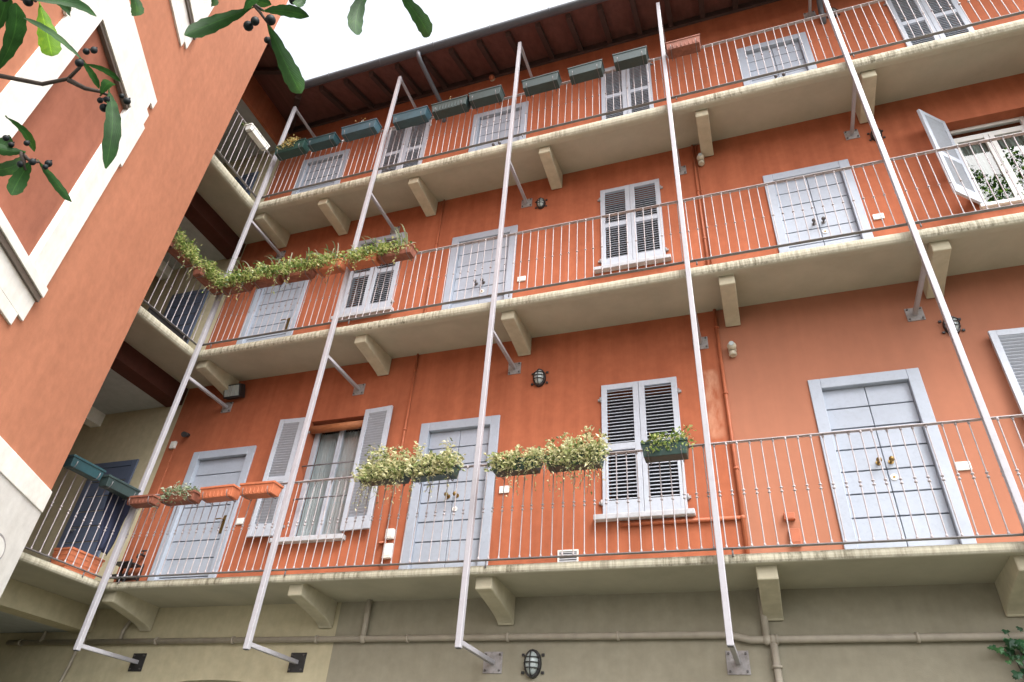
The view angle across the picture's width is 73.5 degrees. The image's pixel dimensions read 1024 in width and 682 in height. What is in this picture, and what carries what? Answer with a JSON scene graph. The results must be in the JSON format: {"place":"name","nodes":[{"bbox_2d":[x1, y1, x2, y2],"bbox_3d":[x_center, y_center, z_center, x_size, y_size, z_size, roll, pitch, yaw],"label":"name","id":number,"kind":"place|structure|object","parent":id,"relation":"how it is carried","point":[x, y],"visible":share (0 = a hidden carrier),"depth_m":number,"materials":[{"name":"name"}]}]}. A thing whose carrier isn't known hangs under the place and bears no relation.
{"place":"outdoors","nodes":[
{"label":"outdoors","id":0,"kind":"place"},
{"bbox_2d":[0,0,287,596],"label":"corner house","id":1,"kind":"structure","parent":0,"point":[78,273],"depth_m":6.94,"materials":[{"name":"orange paint"}]},
{"bbox_2d":[0,533,5,558],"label":"oval plaque","id":2,"kind":"object","parent":1,"relation":"attached to","point":[2,544],"visible":1,"depth_m":6.30,"materials":[{"name":"metal"}]},
{"bbox_2d":[0,0,156,324],"bbox_3d":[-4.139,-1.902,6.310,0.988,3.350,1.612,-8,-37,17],"label":"blind window","id":3,"kind":"structure","parent":1,"relation":"in","point":[65,121],"depth_m":6.30,"materials":[{"name":"white paint"}]},
{"bbox_2d":[169,0,213,48],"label":"blind window","id":4,"kind":"structure","parent":1,"relation":"in","point":[184,12],"depth_m":8.40,"materials":[{"name":"white paint"}]},
{"bbox_2d":[274,0,572,79],"label":"sky","id":5,"kind":"structure","parent":0,"point":[321,43],"materials":[{"name":"white"}]},
{"label":"ground","id":6,"kind":"structure","parent":0,"visible":0},
{"bbox_2d":[0,0,432,201],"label":"berry tree","id":7,"kind":"object","parent":6,"relation":"on","point":[50,41],"visible":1,"depth_m":1.49,"materials":[{"name":"green plant"}]},
{"bbox_2d":[0,0,1023,681],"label":"apartment building","id":8,"kind":"structure","parent":6,"relation":"on","point":[824,336],"depth_m":8.36,"materials":[{"name":"orange paint"}]},
{"bbox_2d":[38,631,46,641],"bbox_3d":[-6.270,3.111,7.889,0.075,0.202,2.168,-8,-37,17],"label":"pipe","id":9,"kind":"object","parent":8,"relation":"attached to","point":[43,635],"visible":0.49,"depth_m":8.66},
{"bbox_2d":[59,651,76,681],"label":"pipe","id":10,"kind":"object","parent":8,"relation":"attached to","point":[68,666],"visible":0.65,"depth_m":8.30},
{"bbox_2d":[25,469,125,577],"bbox_3d":[-4.947,1.895,7.553,0.050,1.066,1.640,-8,-37,17],"label":"railing","id":11,"kind":"object","parent":8,"relation":"on","point":[56,558],"visible":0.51,"depth_m":7.68,"materials":[{"name":"grey metal"}]},
{"bbox_2d":[63,454,105,480],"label":"flower box","id":12,"kind":"object","parent":11,"relation":"attached to","point":[81,466],"visible":0.9,"depth_m":7.70,"materials":[{"name":"teal plastic"}]},
{"bbox_2d":[95,492,130,555],"bbox_3d":[-4.778,2.152,8.173,0.058,0.750,0.400,-8,-37,17],"label":"cloth","id":13,"kind":"object","parent":11,"relation":"hanging from","point":[112,522],"visible":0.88,"depth_m":8.18,"materials":[{"name":"fabric"}]},
{"bbox_2d":[99,474,140,499],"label":"flower box","id":14,"kind":"object","parent":11,"relation":"attached to","point":[117,486],"visible":0.81,"depth_m":8.08,"materials":[{"name":"teal plastic"}]},
{"bbox_2d":[51,547,104,578],"bbox_3d":[-5.017,2.578,7.878,0.292,0.260,0.472,-8,-37,17],"label":"planter","id":15,"kind":"object","parent":8,"relation":"on","point":[70,559],"visible":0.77,"depth_m":7.79,"materials":[{"name":"ceramic"}]},
{"bbox_2d":[50,459,138,561],"bbox_3d":[-5.929,2.606,9.546,0.850,2.040,0.068,-8,-37,17],"label":"door","id":16,"kind":"structure","parent":8,"relation":"in","point":[122,470],"depth_m":9.76,"materials":[{"name":"blue paint"}]},
{"bbox_2d":[119,620,131,638],"bbox_3d":[-4.697,3.461,8.374,0.103,0.392,0.044,-8,-37,17],"label":"pipe","id":17,"kind":"object","parent":8,"relation":"attached to","point":[126,626],"visible":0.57,"depth_m":8.33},
{"bbox_2d":[111,559,144,581],"bbox_3d":[-4.952,3.029,8.674,0.350,0.460,0.220,-8,-37,17],"label":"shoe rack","id":18,"kind":"object","parent":8,"relation":"on","point":[125,564],"visible":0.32,"depth_m":8.73,"materials":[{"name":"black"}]},
{"bbox_2d":[136,550,146,557],"bbox_3d":[-4.808,2.776,8.908,0.100,0.126,0.110,16,-37,-16],"label":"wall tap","id":19,"kind":"object","parent":8,"relation":"attached to","point":[142,554],"depth_m":8.91,"materials":[{"name":"black metal"}]},
{"bbox_2d":[132,449,174,558],"bbox_3d":[-4.950,2.428,9.293,0.021,2.140,0.021,-8,-37,17],"label":"pipe","id":20,"kind":"object","parent":8,"relation":"attached to","point":[151,507],"visible":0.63,"depth_m":9.39,"materials":[{"name":"metal"}]},
{"bbox_2d":[147,307,187,342],"bbox_3d":[-4.769,-0.205,9.419,0.145,0.096,0.740,-8,-37,17],"label":"threshold board","id":21,"kind":"object","parent":8,"relation":"on","point":[165,323],"visible":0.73,"depth_m":9.36,"materials":[{"name":"black"}]},
{"bbox_2d":[169,441,177,448],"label":"switch box","id":22,"kind":"object","parent":8,"relation":"attached to","point":[173,444],"visible":1,"depth_m":9.93,"materials":[{"name":"white plastic"}]},
{"bbox_2d":[143,255,210,344],"bbox_3d":[-4.736,-0.772,9.460,0.043,1.065,1.640,-8,-37,17],"label":"railing","id":23,"kind":"object","parent":8,"relation":"on","point":[168,321],"visible":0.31,"depth_m":9.57,"materials":[{"name":"grey metal"}]},
{"bbox_2d":[167,227,203,279],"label":"flower box","id":24,"kind":"object","parent":23,"relation":"attached to","point":[178,250],"visible":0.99,"depth_m":9.53,"materials":[{"name":"red ceramic"}]},
{"bbox_2d":[193,256,225,297],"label":"flower box","id":25,"kind":"object","parent":23,"relation":"attached to","point":[209,277],"visible":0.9,"depth_m":9.94,"materials":[{"name":"red ceramic"}]},
{"bbox_2d":[181,431,189,437],"bbox_3d":[-4.717,1.360,9.913,0.082,0.116,0.172,6,-36,-2],"label":"wall spotlight","id":26,"kind":"object","parent":8,"relation":"attached to","point":[185,434],"depth_m":9.85,"materials":[{"name":"black metal"}]},
{"bbox_2d":[163,288,208,343],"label":"door","id":27,"kind":"structure","parent":8,"relation":"in","point":[200,295],"depth_m":11.80,"materials":[{"name":"blue paint"}]},
{"bbox_2d":[73,106,315,670],"bbox_3d":[-4.244,-0.299,10.454,0.196,9.618,0.896,-8,-37,17],"label":"support post","id":28,"kind":"object","parent":8,"relation":"attached to","point":[136,661],"visible":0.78,"depth_m":9.02,"materials":[{"name":"grey metal"}]},
{"bbox_2d":[147,445,256,580],"bbox_3d":[-4.061,2.369,9.018,1.060,2.050,0.128,-8,-37,17],"label":"door","id":29,"kind":"structure","parent":8,"relation":"in","point":[231,465],"depth_m":9.03,"materials":[{"name":"grey paint"}]},
{"bbox_2d":[223,383,244,399],"bbox_3d":[-4.068,0.749,10.086,0.300,0.200,0.181,-8,-17,17],"label":"floodlight","id":30,"kind":"object","parent":8,"relation":"attached to","point":[235,391],"visible":0.97,"depth_m":10.01,"materials":[{"name":"black metal"}]},
{"bbox_2d":[235,518,243,524],"bbox_3d":[-3.471,2.301,8.755,0.120,0.085,0.019,-8,-37,17],"label":"doorbell plate","id":31,"kind":"object","parent":8,"relation":"attached to","point":[239,521],"visible":0.83,"depth_m":8.74,"materials":[{"name":"white plastic"}]},
{"bbox_2d":[216,110,272,197],"bbox_3d":[-4.543,-3.253,11.235,0.046,1.081,1.640,-8,-37,17],"label":"railing","id":32,"kind":"object","parent":8,"relation":"attached to","point":[231,167],"visible":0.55,"depth_m":11.38,"materials":[{"name":"grey metal"}]},
{"bbox_2d":[240,123,269,150],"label":"flower box","id":33,"kind":"object","parent":32,"relation":"attached to","point":[256,136],"visible":1,"depth_m":11.59,"materials":[{"name":"white plastic"}]},
{"bbox_2d":[234,171,258,194],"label":"door","id":34,"kind":"structure","parent":8,"relation":"in","point":[251,175],"depth_m":13.62,"materials":[{"name":"blue paint"}]},
{"bbox_2d":[236,280,308,344],"bbox_3d":[-3.826,-0.277,10.899,1.035,2.060,0.128,-8,-37,17],"label":"door","id":35,"kind":"structure","parent":8,"relation":"in","point":[287,289],"depth_m":11.03,"materials":[{"name":"grey paint"}]},
{"bbox_2d":[247,405,392,544],"bbox_3d":[-2.326,1.849,8.925,1.728,1.752,0.652,-8,-37,17],"label":"window","id":36,"kind":"structure","parent":8,"relation":"in","point":[344,444],"depth_m":8.83,"materials":[{"name":"white paint"}]},
{"bbox_2d":[291,149,349,194],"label":"door","id":37,"kind":"structure","parent":8,"relation":"in","point":[341,154],"depth_m":13.00,"materials":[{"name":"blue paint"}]},
{"bbox_2d":[243,76,416,671],"bbox_3d":[-2.160,-0.609,9.792,0.196,9.618,0.896,-8,-37,17],"label":"support post","id":38,"kind":"object","parent":8,"relation":"attached to","point":[296,661],"visible":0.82,"depth_m":8.25,"materials":[{"name":"grey metal"}]},
{"bbox_2d":[331,232,404,320],"bbox_3d":[-2.139,-0.962,10.770,1.030,1.642,0.365,-8,-37,17],"label":"window","id":39,"kind":"structure","parent":8,"relation":"in","point":[369,272],"depth_m":10.58,"materials":[{"name":"white paint"}]},
{"bbox_2d":[382,543,392,558],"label":"switch box","id":40,"kind":"object","parent":8,"relation":"attached to","point":[388,550],"visible":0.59,"depth_m":7.76,"materials":[{"name":"white plastic"}]},
{"bbox_2d":[385,528,394,539],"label":"switch box","id":41,"kind":"object","parent":8,"relation":"attached to","point":[391,533],"visible":0.94,"depth_m":7.88,"materials":[{"name":"white plastic"}]},
{"bbox_2d":[377,354,418,569],"bbox_3d":[-1.423,1.472,8.473,0.110,3.190,0.053,-5,-37,13],"label":"pipe","id":42,"kind":"object","parent":8,"relation":"on","point":[405,426],"visible":0.68,"depth_m":8.72,"materials":[{"name":"metal"}]},
{"bbox_2d":[377,120,431,173],"bbox_3d":[-1.938,-3.331,12.458,1.020,1.652,0.365,-8,-37,17],"label":"window","id":43,"kind":"structure","parent":8,"relation":"in","point":[409,132],"depth_m":12.48,"materials":[{"name":"grey paint"}]},
{"bbox_2d":[424,199,444,312],"bbox_3d":[-1.198,-1.083,10.302,0.043,2.990,0.043,-8,-37,17],"label":"pipe","id":44,"kind":"object","parent":8,"relation":"on","point":[438,233],"visible":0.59,"depth_m":10.54,"materials":[{"name":"metal"}]},
{"bbox_2d":[399,415,499,568],"bbox_3d":[-0.699,1.846,7.951,1.060,2.090,0.153,-8,-37,17],"label":"door","id":45,"kind":"structure","parent":8,"relation":"in","point":[463,432],"depth_m":7.94,"materials":[{"name":"grey paint"}]},
{"bbox_2d":[441,225,517,309],"bbox_3d":[-0.468,-0.793,9.829,1.060,2.085,0.153,-8,-37,17],"label":"door","id":46,"kind":"structure","parent":8,"relation":"in","point":[510,245],"depth_m":10.04,"materials":[{"name":"grey paint"}]},
{"bbox_2d":[455,42,532,673],"bbox_3d":[-0.031,-0.925,9.115,0.196,9.618,0.896,-8,-37,17],"label":"support post","id":47,"kind":"object","parent":8,"relation":"attached to","point":[492,662],"visible":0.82,"depth_m":7.56,"materials":[{"name":"grey metal"}]},
{"bbox_2d":[468,101,528,151],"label":"door","id":48,"kind":"structure","parent":8,"relation":"in","point":[523,108],"depth_m":11.94,"materials":[{"name":"grey paint"}]},
{"bbox_2d":[499,486,509,493],"bbox_3d":[-0.088,1.683,7.767,0.120,0.085,0.019,-8,-37,17],"label":"doorbell plate","id":49,"kind":"object","parent":8,"relation":"attached to","point":[506,489],"visible":0.89,"depth_m":7.76,"materials":[{"name":"white plastic"}]},
{"bbox_2d":[6,588,1023,681],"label":"pipe","id":50,"kind":"object","parent":8,"relation":"attached to","point":[773,641],"visible":0.94,"depth_m":6.46,"materials":[{"name":"metal"}]},
{"bbox_2d":[517,276,525,281],"bbox_3d":[0.132,-0.869,9.584,0.120,0.085,0.019,-8,-37,17],"label":"doorbell plate","id":51,"kind":"object","parent":8,"relation":"attached to","point":[522,278],"visible":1,"depth_m":9.57,"materials":[{"name":"white plastic"}]},
{"bbox_2d":[521,649,544,678],"bbox_3d":[0.186,3.074,6.547,0.228,0.262,0.131,-8,-37,17],"label":"wall lamp","id":52,"kind":"object","parent":8,"relation":"attached to","point":[532,662],"visible":1,"depth_m":6.52,"materials":[{"name":"glass"}]},
{"bbox_2d":[531,368,547,386],"bbox_3d":[0.330,0.439,8.463,0.218,0.249,0.124,-8,-37,17],"label":"wall lamp","id":53,"kind":"object","parent":8,"relation":"attached to","point":[539,377],"visible":1,"depth_m":8.43,"materials":[{"name":"glass"}]},
{"bbox_2d":[535,197,546,208],"bbox_3d":[0.429,-2.090,10.324,0.190,0.212,0.106,-8,-37,17],"label":"wall lamp","id":54,"kind":"object","parent":8,"relation":"attached to","point":[540,202],"visible":1,"depth_m":10.29,"materials":[{"name":"black metal"}]},
{"bbox_2d":[109,414,1023,583],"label":"railing","id":55,"kind":"object","parent":8,"relation":"attached to","point":[860,431],"visible":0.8,"depth_m":6.32,"materials":[{"name":"grey metal"}]},
{"bbox_2d":[127,494,160,509],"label":"flower box","id":56,"kind":"object","parent":55,"relation":"attached to","point":[137,502],"visible":0.91,"depth_m":8.14,"materials":[{"name":"red ceramic"}]},
{"bbox_2d":[151,481,200,518],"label":"flower box","id":57,"kind":"object","parent":55,"relation":"attached to","point":[180,495],"visible":0.94,"depth_m":7.97,"materials":[{"name":"red ceramic"}]},
{"bbox_2d":[200,484,239,504],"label":"flower box","id":58,"kind":"object","parent":55,"relation":"attached to","point":[219,493],"visible":0.99,"depth_m":7.82,"materials":[{"name":"ceramic"}]},
{"bbox_2d":[239,480,283,500],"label":"flower box","id":59,"kind":"object","parent":55,"relation":"attached to","point":[261,489],"visible":1,"depth_m":7.65,"materials":[{"name":"ceramic"}]},
{"bbox_2d":[349,443,414,509],"bbox_3d":[-1.319,1.433,7.250,0.795,0.839,0.408,-8,-37,18],"label":"flower box","id":60,"kind":"object","parent":55,"relation":"attached to","point":[385,471],"visible":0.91,"depth_m":7.18,"materials":[{"name":"green plastic"}]},
{"bbox_2d":[400,438,465,502],"bbox_3d":[-0.796,1.344,7.077,0.674,0.770,0.381,-9,-38,17],"label":"flower box","id":61,"kind":"object","parent":55,"relation":"attached to","point":[432,467],"visible":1,"depth_m":7.02,"materials":[{"name":"green plastic"}]},
{"bbox_2d":[483,444,546,496],"bbox_3d":[0.052,1.292,6.759,0.640,0.605,0.393,-9,-38,17],"label":"flower box","id":62,"kind":"object","parent":55,"relation":"attached to","point":[514,465],"visible":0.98,"depth_m":6.72,"materials":[{"name":"green plastic"}]},
{"bbox_2d":[536,425,611,495],"bbox_3d":[0.603,1.183,6.612,0.731,0.778,0.449,-9,-38,17],"label":"flower box","id":63,"kind":"object","parent":55,"relation":"attached to","point":[574,456],"visible":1,"depth_m":6.55,"materials":[{"name":"green plastic"}]},
{"bbox_2d":[640,424,696,464],"bbox_3d":[1.470,0.954,6.405,0.515,0.326,0.376,-9,-38,17],"label":"flower box","id":64,"kind":"object","parent":55,"relation":"attached to","point":[675,446],"visible":1,"depth_m":6.32,"materials":[{"name":"green plastic"}]},
{"bbox_2d":[557,549,578,561],"bbox_3d":[0.578,2.226,7.075,0.220,0.140,0.018,-8,-37,17],"label":"wall vent","id":65,"kind":"object","parent":8,"relation":"attached to","point":[570,552],"depth_m":7.08,"materials":[{"name":"white plastic"}]},
{"bbox_2d":[202,132,1023,347],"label":"railing","id":66,"kind":"object","parent":8,"relation":"attached to","point":[969,144],"visible":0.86,"depth_m":8.10,"materials":[{"name":"grey metal"}]},
{"bbox_2d":[215,258,264,299],"bbox_3d":[-4.008,-0.760,10.121,0.738,0.749,0.870,32,-44,-33],"label":"flower box","id":67,"kind":"object","parent":66,"relation":"attached to","point":[236,283],"visible":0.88,"depth_m":10.02,"materials":[{"name":"red ceramic"}]},
{"bbox_2d":[243,255,297,292],"bbox_3d":[-3.386,-0.855,9.917,0.905,0.745,0.681,-7,-37,18],"label":"flower box","id":68,"kind":"object","parent":66,"relation":"attached to","point":[263,276],"visible":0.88,"depth_m":9.87,"materials":[{"name":"red ceramic"}]},
{"bbox_2d":[265,247,320,289],"bbox_3d":[-3.054,-0.917,9.788,0.886,0.696,0.663,-15,-40,25],"label":"flower box","id":69,"kind":"object","parent":66,"relation":"attached to","point":[294,270],"visible":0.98,"depth_m":9.71,"materials":[{"name":"red ceramic"}]},
{"bbox_2d":[307,242,356,282],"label":"flower box","id":70,"kind":"object","parent":66,"relation":"attached to","point":[326,264],"visible":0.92,"depth_m":9.56,"materials":[{"name":"ceramic"}]},
{"bbox_2d":[337,236,380,272],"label":"flower box","id":71,"kind":"object","parent":66,"relation":"attached to","point":[361,258],"visible":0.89,"depth_m":9.38,"materials":[{"name":"ceramic"}]},
{"bbox_2d":[373,224,418,266],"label":"flower box","id":72,"kind":"object","parent":66,"relation":"attached to","point":[388,253],"visible":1,"depth_m":9.25,"materials":[{"name":"red ceramic"}]},
{"bbox_2d":[599,58,653,119],"bbox_3d":[1.898,-3.956,11.281,0.990,1.752,0.365,-8,-37,17],"label":"window","id":73,"kind":"structure","parent":8,"relation":"in","point":[637,80],"depth_m":11.30,"materials":[{"name":"white paint"}]},
{"bbox_2d":[594,178,671,273],"bbox_3d":[1.678,-1.553,9.575,1.015,1.582,0.365,-8,-37,17],"label":"window","id":74,"kind":"structure","parent":8,"relation":"in","point":[630,203],"depth_m":9.55,"materials":[{"name":"white paint"}]},
{"bbox_2d":[261,0,1023,198],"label":"railing","id":75,"kind":"object","parent":8,"relation":"attached to","point":[718,85],"visible":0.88,"depth_m":9.75,"materials":[{"name":"grey metal"}]},
{"bbox_2d":[275,134,309,161],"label":"flower box","id":76,"kind":"object","parent":75,"relation":"attached to","point":[294,147],"visible":0.99,"depth_m":11.77,"materials":[{"name":"green plastic"}]},
{"bbox_2d":[307,132,340,151],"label":"flower box","id":77,"kind":"object","parent":75,"relation":"attached to","point":[323,142],"visible":1,"depth_m":11.57,"materials":[{"name":"teal plastic"}]},
{"bbox_2d":[341,118,381,142],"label":"flower box","id":78,"kind":"object","parent":75,"relation":"attached to","point":[360,130],"visible":1,"depth_m":11.39,"materials":[{"name":"blue plastic"}]},
{"bbox_2d":[392,105,431,130],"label":"flower box","id":79,"kind":"object","parent":75,"relation":"attached to","point":[412,117],"visible":1,"depth_m":11.08,"materials":[{"name":"blue plastic"}]},
{"bbox_2d":[431,94,470,120],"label":"flower box","id":80,"kind":"object","parent":75,"relation":"attached to","point":[451,107],"visible":0.98,"depth_m":10.87,"materials":[{"name":"green plastic"}]},
{"bbox_2d":[468,85,504,109],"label":"flower box","id":81,"kind":"object","parent":75,"relation":"attached to","point":[486,96],"visible":1,"depth_m":10.72,"materials":[{"name":"green plastic"}]},
{"bbox_2d":[521,71,561,97],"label":"flower box","id":82,"kind":"object","parent":75,"relation":"attached to","point":[542,83],"visible":1,"depth_m":10.42,"materials":[{"name":"green plastic"}]},
{"bbox_2d":[567,59,604,85],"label":"flower box","id":83,"kind":"object","parent":75,"relation":"attached to","point":[588,71],"visible":1,"depth_m":10.21,"materials":[{"name":"green plastic"}]},
{"bbox_2d":[612,45,648,71],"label":"flower box","id":84,"kind":"object","parent":75,"relation":"attached to","point":[631,58],"visible":1,"depth_m":10.03,"materials":[{"name":"green plastic"}]},
{"bbox_2d":[665,34,701,60],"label":"flower box","id":85,"kind":"object","parent":75,"relation":"attached to","point":[684,46],"visible":1,"depth_m":9.78,"materials":[{"name":"red ceramic"}]},
{"bbox_2d":[593,376,695,521],"bbox_3d":[1.446,1.215,7.602,1.035,1.667,0.365,-8,-37,17],"label":"window","id":86,"kind":"structure","parent":8,"relation":"in","point":[632,419],"depth_m":7.60,"materials":[{"name":"white paint"}]},
{"bbox_2d":[619,309,749,553],"bbox_3d":[1.762,1.003,7.465,1.243,3.190,0.055,-8,-37,17],"label":"pipe","id":87,"kind":"object","parent":8,"relation":"on","point":[742,517],"visible":0.84,"depth_m":6.99,"materials":[{"name":"metal"}]},
{"bbox_2d":[691,145,708,264],"bbox_3d":[2.525,-1.635,9.118,0.043,2.990,0.043,-8,-37,17],"label":"pipe","id":88,"kind":"object","parent":8,"relation":"attached to","point":[700,208],"visible":0.66,"depth_m":9.23,"materials":[{"name":"metal"}]},
{"bbox_2d":[697,153,704,165],"bbox_3d":[2.669,-2.565,9.692,0.102,0.171,0.130,-8,-37,17],"label":"motion sensor","id":89,"kind":"object","parent":8,"relation":"attached to","point":[700,157],"visible":1,"depth_m":9.66,"materials":[{"name":"beige plastic"}]},
{"bbox_2d":[656,2,750,674],"bbox_3d":[2.144,-1.248,8.424,0.196,9.618,0.896,-8,-37,17],"label":"support post","id":90,"kind":"object","parent":8,"relation":"attached to","point":[738,662],"visible":0.88,"depth_m":6.59,"materials":[{"name":"grey metal"}]},
{"bbox_2d":[694,145,712,264],"bbox_3d":[2.569,-1.638,9.109,0.024,2.990,0.024,-8,-37,17],"label":"pipe","id":91,"kind":"object","parent":8,"relation":"attached to","point":[702,198],"visible":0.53,"depth_m":9.39,"materials":[{"name":"metal"}]},
{"bbox_2d":[727,341,736,356],"bbox_3d":[2.497,0.092,7.776,0.102,0.171,0.130,-8,-37,17],"label":"motion sensor","id":92,"kind":"object","parent":8,"relation":"attached to","point":[731,347],"visible":1,"depth_m":7.75,"materials":[{"name":"beige plastic"}]},
{"bbox_2d":[737,32,816,85],"bbox_3d":[4.004,-3.868,10.213,1.030,2.045,0.153,-8,-37,17],"label":"door","id":93,"kind":"structure","parent":8,"relation":"in","point":[772,44],"depth_m":10.56,"materials":[{"name":"paint"}]},
{"bbox_2d":[783,512,794,520],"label":"switch box","id":94,"kind":"object","parent":8,"relation":"attached to","point":[790,516],"visible":1,"depth_m":6.55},
{"bbox_2d":[789,528,801,543],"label":"switch box","id":95,"kind":"object","parent":8,"relation":"attached to","point":[795,534],"visible":0.66,"depth_m":6.43,"materials":[{"name":"plastic"}]},
{"bbox_2d":[762,159,873,252],"bbox_3d":[3.801,-1.421,8.468,1.050,2.070,0.153,-8,-37,17],"label":"door","id":96,"kind":"structure","parent":8,"relation":"in","point":[811,184],"depth_m":8.66,"materials":[{"name":"paint"}]},
{"bbox_2d":[826,7,839,17],"bbox_3d":[4.976,-5.108,10.634,0.190,0.212,0.106,-8,-37,17],"label":"wall lamp","id":97,"kind":"object","parent":8,"relation":"attached to","point":[833,8],"visible":0.49,"depth_m":10.60,"materials":[{"name":"black metal"}]},
{"bbox_2d":[867,128,885,140],"bbox_3d":[4.749,-2.707,8.933,0.190,0.212,0.106,-8,-37,17],"label":"wall lamp","id":98,"kind":"object","parent":8,"relation":"attached to","point":[872,136],"visible":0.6,"depth_m":8.93,"materials":[{"name":"black metal"}]},
{"bbox_2d":[872,213,884,219],"bbox_3d":[4.396,-1.494,8.222,0.120,0.085,0.019,-8,-37,17],"label":"doorbell plate","id":99,"kind":"object","parent":8,"relation":"attached to","point":[876,216],"visible":1,"depth_m":8.21,"materials":[{"name":"white plastic"}]},
{"bbox_2d":[807,368,976,548],"bbox_3d":[3.596,1.213,6.583,1.055,2.080,0.153,-8,-37,17],"label":"door","id":100,"kind":"structure","parent":8,"relation":"in","point":[895,397],"depth_m":6.62,"materials":[{"name":"grey paint"}]},
{"bbox_2d":[803,0,1023,663],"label":"support post","id":101,"kind":"object","parent":8,"relation":"attached to","point":[915,313],"visible":0.94,"depth_m":6.79,"materials":[{"name":"grey metal"}]},
{"bbox_2d":[883,0,973,46],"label":"window","id":102,"kind":"structure","parent":8,"relation":"in","point":[938,13],"depth_m":9.91,"materials":[{"name":"white paint"}]},
{"bbox_2d":[938,316,964,333],"bbox_3d":[4.567,-0.180,7.112,0.208,0.237,0.118,-8,-37,17],"label":"wall lamp","id":103,"kind":"object","parent":8,"relation":"attached to","point":[956,321],"visible":0.56,"depth_m":7.09,"materials":[{"name":"black metal"}]},
{"bbox_2d":[955,461,971,470],"bbox_3d":[4.173,1.154,6.334,0.120,0.085,0.019,-8,-37,17],"label":"doorbell plate","id":104,"kind":"object","parent":8,"relation":"attached to","point":[962,466],"visible":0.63,"depth_m":6.33,"materials":[{"name":"white plastic"}]},
{"bbox_2d":[917,109,1023,208],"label":"window","id":105,"kind":"structure","parent":8,"relation":"in","point":[939,135],"depth_m":8.30,"materials":[{"name":"white paint"}]},
{"bbox_2d":[987,626,1023,679],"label":"ivy","id":106,"kind":"object","parent":8,"relation":"attached to","point":[1011,645],"visible":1,"depth_m":5.36,"materials":[{"name":"green plant"}]},
{"bbox_2d":[987,327,1023,418],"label":"window shutter","id":107,"kind":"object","parent":8,"relation":"in","point":[1008,344],"depth_m":6.70,"materials":[{"name":"white paint"}]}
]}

